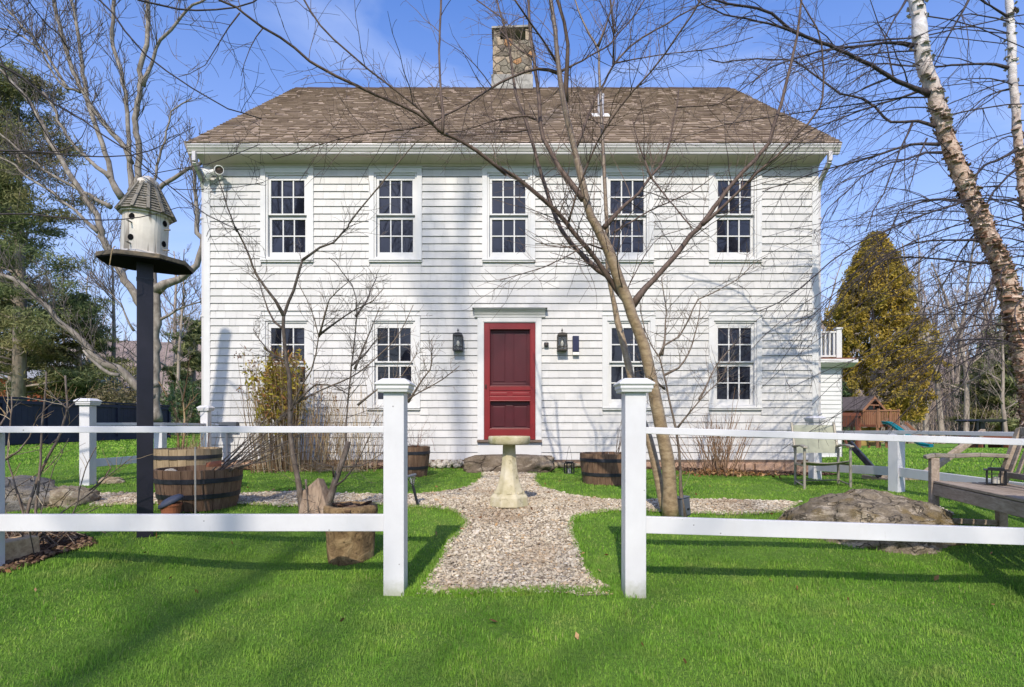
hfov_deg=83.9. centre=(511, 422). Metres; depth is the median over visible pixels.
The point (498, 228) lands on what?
window
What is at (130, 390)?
shrub
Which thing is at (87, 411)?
post and rail fence
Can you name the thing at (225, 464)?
twig bundle
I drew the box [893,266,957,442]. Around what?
bare tree
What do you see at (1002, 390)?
bare tree
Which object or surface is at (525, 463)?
stone step
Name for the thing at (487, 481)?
gravel
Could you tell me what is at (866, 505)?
boulder
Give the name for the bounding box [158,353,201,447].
sapling
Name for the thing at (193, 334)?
spruce tree
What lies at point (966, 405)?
bare tree
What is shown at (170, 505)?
clay pot
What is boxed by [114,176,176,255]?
birdhouse
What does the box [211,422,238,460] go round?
utility meter
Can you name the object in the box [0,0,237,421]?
bare maple
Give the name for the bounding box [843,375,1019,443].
undergrowth
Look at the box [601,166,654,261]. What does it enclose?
window
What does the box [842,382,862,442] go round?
spruce tree
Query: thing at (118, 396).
shrub
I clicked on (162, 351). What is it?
hills
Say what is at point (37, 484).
bare shrub
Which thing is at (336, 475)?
sapling
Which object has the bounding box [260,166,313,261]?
window
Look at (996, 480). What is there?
candle lantern
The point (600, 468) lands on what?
half barrel
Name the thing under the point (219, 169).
floodlight
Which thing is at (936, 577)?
fallen leaves
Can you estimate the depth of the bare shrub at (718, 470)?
8.58 m
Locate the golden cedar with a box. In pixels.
[821,229,951,445]
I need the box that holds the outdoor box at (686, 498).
[677,495,690,516]
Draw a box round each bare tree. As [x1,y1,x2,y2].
[0,236,31,399]
[48,250,76,362]
[58,272,127,382]
[80,240,162,383]
[116,292,163,398]
[123,251,200,421]
[160,243,200,434]
[160,276,200,412]
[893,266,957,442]
[899,243,969,443]
[903,225,955,435]
[926,242,1004,430]
[944,249,1018,363]
[948,236,991,428]
[964,269,992,431]
[967,289,1023,431]
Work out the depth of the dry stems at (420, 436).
8.36 m
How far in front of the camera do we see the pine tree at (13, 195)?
30.71 m
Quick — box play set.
[842,396,934,447]
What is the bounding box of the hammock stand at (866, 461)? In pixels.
[847,429,985,480]
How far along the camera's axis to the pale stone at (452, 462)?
9.42 m
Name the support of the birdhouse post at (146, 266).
on the lawn at (400, 607)
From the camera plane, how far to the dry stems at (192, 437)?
6.57 m
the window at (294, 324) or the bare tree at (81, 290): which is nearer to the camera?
the window at (294, 324)
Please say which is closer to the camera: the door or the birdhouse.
the birdhouse
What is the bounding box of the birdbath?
[488,436,529,507]
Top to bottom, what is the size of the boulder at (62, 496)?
0.312 m
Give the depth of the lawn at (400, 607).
3.24 m
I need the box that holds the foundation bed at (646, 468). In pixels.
[243,465,833,475]
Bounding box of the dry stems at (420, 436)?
[408,414,436,450]
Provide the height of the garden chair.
0.800 m
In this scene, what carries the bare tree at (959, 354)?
on the lawn at (400, 607)
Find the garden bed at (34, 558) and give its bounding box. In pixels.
[0,532,97,571]
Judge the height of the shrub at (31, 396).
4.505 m
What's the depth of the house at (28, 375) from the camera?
60.17 m
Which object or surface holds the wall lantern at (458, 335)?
attached to the white house at (443, 243)
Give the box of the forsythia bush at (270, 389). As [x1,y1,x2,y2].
[233,345,379,472]
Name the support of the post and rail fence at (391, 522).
on the lawn at (400, 607)
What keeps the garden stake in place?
on the lawn at (400, 607)
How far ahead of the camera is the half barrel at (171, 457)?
6.25 m
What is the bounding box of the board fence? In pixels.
[0,396,170,444]
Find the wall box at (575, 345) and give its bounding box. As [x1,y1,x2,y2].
[572,336,578,354]
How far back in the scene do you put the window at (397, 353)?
9.86 m
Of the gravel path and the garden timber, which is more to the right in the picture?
the gravel path
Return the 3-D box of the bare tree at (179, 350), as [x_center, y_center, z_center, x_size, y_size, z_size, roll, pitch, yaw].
[-19.626,-4.986,33.693,2.738,11.980,2.097,0,0,-30]
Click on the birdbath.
(509, 492)
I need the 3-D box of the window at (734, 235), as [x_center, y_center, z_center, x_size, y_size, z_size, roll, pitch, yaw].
[3.853,-3.596,9.885,0.924,1.643,0.170,0,0,0]
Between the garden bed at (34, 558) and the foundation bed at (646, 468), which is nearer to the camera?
the garden bed at (34, 558)
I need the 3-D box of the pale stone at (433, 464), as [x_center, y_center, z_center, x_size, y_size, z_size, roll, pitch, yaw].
[-1.292,0.703,9.440,0.124,0.117,0.136,0,0,41]
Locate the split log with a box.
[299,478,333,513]
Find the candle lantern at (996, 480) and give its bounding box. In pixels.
[983,457,1009,484]
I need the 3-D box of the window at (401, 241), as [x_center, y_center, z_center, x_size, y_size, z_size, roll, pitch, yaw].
[-2.012,-3.596,9.885,0.924,1.643,0.170,0,0,0]
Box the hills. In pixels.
[31,340,971,424]
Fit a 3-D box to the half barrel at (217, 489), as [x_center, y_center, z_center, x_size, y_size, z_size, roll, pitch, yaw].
[-2.991,0.616,5.450,0.759,0.377,0.760,0,0,-6]
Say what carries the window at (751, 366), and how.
in the white house at (443, 243)
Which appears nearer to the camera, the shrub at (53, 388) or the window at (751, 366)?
the window at (751, 366)
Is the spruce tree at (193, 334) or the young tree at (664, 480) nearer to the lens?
the young tree at (664, 480)
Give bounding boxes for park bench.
[923,427,1023,526]
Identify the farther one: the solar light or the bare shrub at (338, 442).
the bare shrub at (338, 442)
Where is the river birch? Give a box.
[630,0,1023,477]
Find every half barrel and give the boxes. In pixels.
[154,447,222,469]
[154,465,242,511]
[408,446,429,476]
[580,452,620,484]
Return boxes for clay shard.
[206,460,220,466]
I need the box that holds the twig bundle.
[212,388,321,471]
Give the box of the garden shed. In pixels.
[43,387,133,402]
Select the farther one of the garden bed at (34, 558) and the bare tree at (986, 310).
the bare tree at (986, 310)
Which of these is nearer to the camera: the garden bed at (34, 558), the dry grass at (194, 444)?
the garden bed at (34, 558)
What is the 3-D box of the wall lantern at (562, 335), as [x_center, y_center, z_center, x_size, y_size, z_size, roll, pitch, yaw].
[0.857,-1.427,9.751,0.174,0.395,0.175,0,0,0]
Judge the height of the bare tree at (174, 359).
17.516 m
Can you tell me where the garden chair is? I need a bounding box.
[790,422,853,489]
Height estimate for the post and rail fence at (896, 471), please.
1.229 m
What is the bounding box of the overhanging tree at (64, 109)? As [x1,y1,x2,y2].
[0,0,284,261]
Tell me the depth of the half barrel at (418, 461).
8.08 m
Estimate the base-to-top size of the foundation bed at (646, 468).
0.127 m
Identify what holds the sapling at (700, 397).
on the lawn at (400, 607)
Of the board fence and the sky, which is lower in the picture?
the board fence
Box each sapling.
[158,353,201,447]
[205,121,472,513]
[630,243,773,516]
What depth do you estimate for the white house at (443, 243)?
9.84 m
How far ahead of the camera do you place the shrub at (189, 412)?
32.86 m
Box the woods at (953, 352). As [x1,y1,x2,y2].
[821,254,1018,428]
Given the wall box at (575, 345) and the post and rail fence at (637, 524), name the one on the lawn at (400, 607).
the post and rail fence at (637, 524)
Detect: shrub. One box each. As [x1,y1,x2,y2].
[0,368,156,553]
[0,377,43,401]
[30,373,102,402]
[74,376,136,404]
[101,370,166,406]
[160,371,200,435]
[295,384,382,471]
[648,390,785,477]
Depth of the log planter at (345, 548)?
4.03 m
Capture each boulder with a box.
[5,475,57,511]
[46,485,100,507]
[777,488,966,554]
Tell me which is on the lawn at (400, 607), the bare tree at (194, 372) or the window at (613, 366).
the bare tree at (194, 372)
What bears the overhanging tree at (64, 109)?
on the lawn at (400, 607)
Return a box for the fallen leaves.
[5,466,994,663]
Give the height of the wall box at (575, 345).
0.325 m
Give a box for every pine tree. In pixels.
[0,50,136,400]
[0,147,77,394]
[8,291,136,402]
[936,316,1020,431]
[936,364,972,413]
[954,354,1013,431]
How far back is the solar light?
5.52 m
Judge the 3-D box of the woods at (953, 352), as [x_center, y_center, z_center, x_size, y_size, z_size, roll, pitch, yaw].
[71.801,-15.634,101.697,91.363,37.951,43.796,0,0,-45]
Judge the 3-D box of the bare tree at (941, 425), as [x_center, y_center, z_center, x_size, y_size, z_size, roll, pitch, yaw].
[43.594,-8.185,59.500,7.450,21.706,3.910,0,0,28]
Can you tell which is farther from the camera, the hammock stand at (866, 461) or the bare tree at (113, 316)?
the bare tree at (113, 316)
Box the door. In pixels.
[484,323,534,438]
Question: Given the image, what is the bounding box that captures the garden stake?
[194,447,195,513]
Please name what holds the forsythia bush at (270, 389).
on the foundation bed at (646, 468)
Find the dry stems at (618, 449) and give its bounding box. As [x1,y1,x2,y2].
[616,396,620,453]
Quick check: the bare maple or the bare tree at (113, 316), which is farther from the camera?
the bare tree at (113, 316)
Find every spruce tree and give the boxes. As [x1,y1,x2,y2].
[160,315,200,433]
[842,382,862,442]
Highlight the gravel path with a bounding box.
[99,474,793,594]
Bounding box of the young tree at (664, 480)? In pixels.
[162,0,877,516]
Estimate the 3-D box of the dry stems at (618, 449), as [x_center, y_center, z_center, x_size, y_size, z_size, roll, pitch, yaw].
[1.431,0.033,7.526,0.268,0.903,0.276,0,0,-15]
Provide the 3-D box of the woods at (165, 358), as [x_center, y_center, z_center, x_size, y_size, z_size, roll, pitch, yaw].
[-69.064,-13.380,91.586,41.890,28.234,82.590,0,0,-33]
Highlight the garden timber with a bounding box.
[5,534,39,560]
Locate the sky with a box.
[0,0,1023,356]
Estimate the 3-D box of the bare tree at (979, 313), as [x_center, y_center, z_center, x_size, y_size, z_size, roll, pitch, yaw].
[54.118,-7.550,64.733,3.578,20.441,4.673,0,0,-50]
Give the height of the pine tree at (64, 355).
8.761 m
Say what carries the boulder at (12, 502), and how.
on the lawn at (400, 607)
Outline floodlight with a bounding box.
[201,165,223,180]
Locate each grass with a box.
[181,433,216,448]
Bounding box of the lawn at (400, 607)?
[0,433,1023,686]
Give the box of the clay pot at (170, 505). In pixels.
[158,494,183,513]
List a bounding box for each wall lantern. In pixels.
[452,329,462,350]
[557,329,567,350]
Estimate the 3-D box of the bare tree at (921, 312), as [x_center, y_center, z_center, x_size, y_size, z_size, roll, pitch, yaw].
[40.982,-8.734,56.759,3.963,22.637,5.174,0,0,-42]
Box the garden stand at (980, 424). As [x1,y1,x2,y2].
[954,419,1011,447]
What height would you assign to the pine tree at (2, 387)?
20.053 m
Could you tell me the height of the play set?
3.400 m
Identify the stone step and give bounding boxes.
[463,454,554,472]
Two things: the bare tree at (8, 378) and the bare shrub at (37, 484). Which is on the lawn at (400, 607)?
the bare tree at (8, 378)
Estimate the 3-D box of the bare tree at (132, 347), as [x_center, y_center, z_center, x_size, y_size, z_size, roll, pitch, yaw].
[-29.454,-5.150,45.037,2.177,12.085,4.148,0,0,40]
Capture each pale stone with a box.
[430,462,436,467]
[438,462,446,467]
[450,460,456,465]
[453,463,460,467]
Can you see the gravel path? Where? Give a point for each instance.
(491, 568)
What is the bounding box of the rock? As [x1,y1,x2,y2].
[96,476,125,483]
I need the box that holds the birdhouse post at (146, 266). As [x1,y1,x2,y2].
[95,246,193,537]
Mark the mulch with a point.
(61, 547)
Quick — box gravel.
[89,471,953,594]
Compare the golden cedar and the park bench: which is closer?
the park bench
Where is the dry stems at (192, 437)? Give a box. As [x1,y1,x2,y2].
[171,417,210,449]
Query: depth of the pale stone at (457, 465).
9.42 m
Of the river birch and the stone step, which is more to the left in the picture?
the stone step
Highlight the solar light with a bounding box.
[408,473,418,504]
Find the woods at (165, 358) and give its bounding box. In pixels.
[0,286,200,422]
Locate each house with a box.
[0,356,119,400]
[185,25,857,471]
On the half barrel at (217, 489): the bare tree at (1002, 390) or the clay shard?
the clay shard
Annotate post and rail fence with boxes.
[0,378,415,595]
[73,398,214,485]
[613,378,1023,597]
[804,416,1023,491]
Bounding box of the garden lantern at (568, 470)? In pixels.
[563,446,575,473]
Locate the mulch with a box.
[0,464,836,570]
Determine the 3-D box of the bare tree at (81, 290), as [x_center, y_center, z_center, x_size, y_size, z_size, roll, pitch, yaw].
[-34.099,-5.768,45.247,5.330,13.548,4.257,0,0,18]
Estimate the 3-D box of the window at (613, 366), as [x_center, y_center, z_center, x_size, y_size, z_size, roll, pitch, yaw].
[2.015,-1.042,9.885,0.924,1.643,0.170,0,0,0]
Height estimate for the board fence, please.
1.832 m
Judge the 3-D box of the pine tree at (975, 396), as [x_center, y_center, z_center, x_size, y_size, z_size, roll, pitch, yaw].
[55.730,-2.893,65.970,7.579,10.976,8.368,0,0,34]
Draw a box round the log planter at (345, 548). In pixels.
[323,500,377,565]
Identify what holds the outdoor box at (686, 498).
on the lawn at (400, 607)
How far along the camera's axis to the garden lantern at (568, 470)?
8.57 m
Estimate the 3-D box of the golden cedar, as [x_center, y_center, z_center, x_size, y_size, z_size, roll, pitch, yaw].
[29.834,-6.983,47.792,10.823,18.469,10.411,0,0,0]
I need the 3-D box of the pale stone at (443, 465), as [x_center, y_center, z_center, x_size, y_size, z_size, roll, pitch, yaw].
[-1.159,0.706,9.441,0.136,0.100,0.175,0,0,38]
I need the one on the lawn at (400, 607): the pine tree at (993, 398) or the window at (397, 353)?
the pine tree at (993, 398)
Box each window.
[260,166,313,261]
[260,315,313,409]
[367,315,419,409]
[368,166,421,261]
[482,166,535,261]
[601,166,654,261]
[602,315,655,409]
[708,166,761,261]
[708,315,761,409]

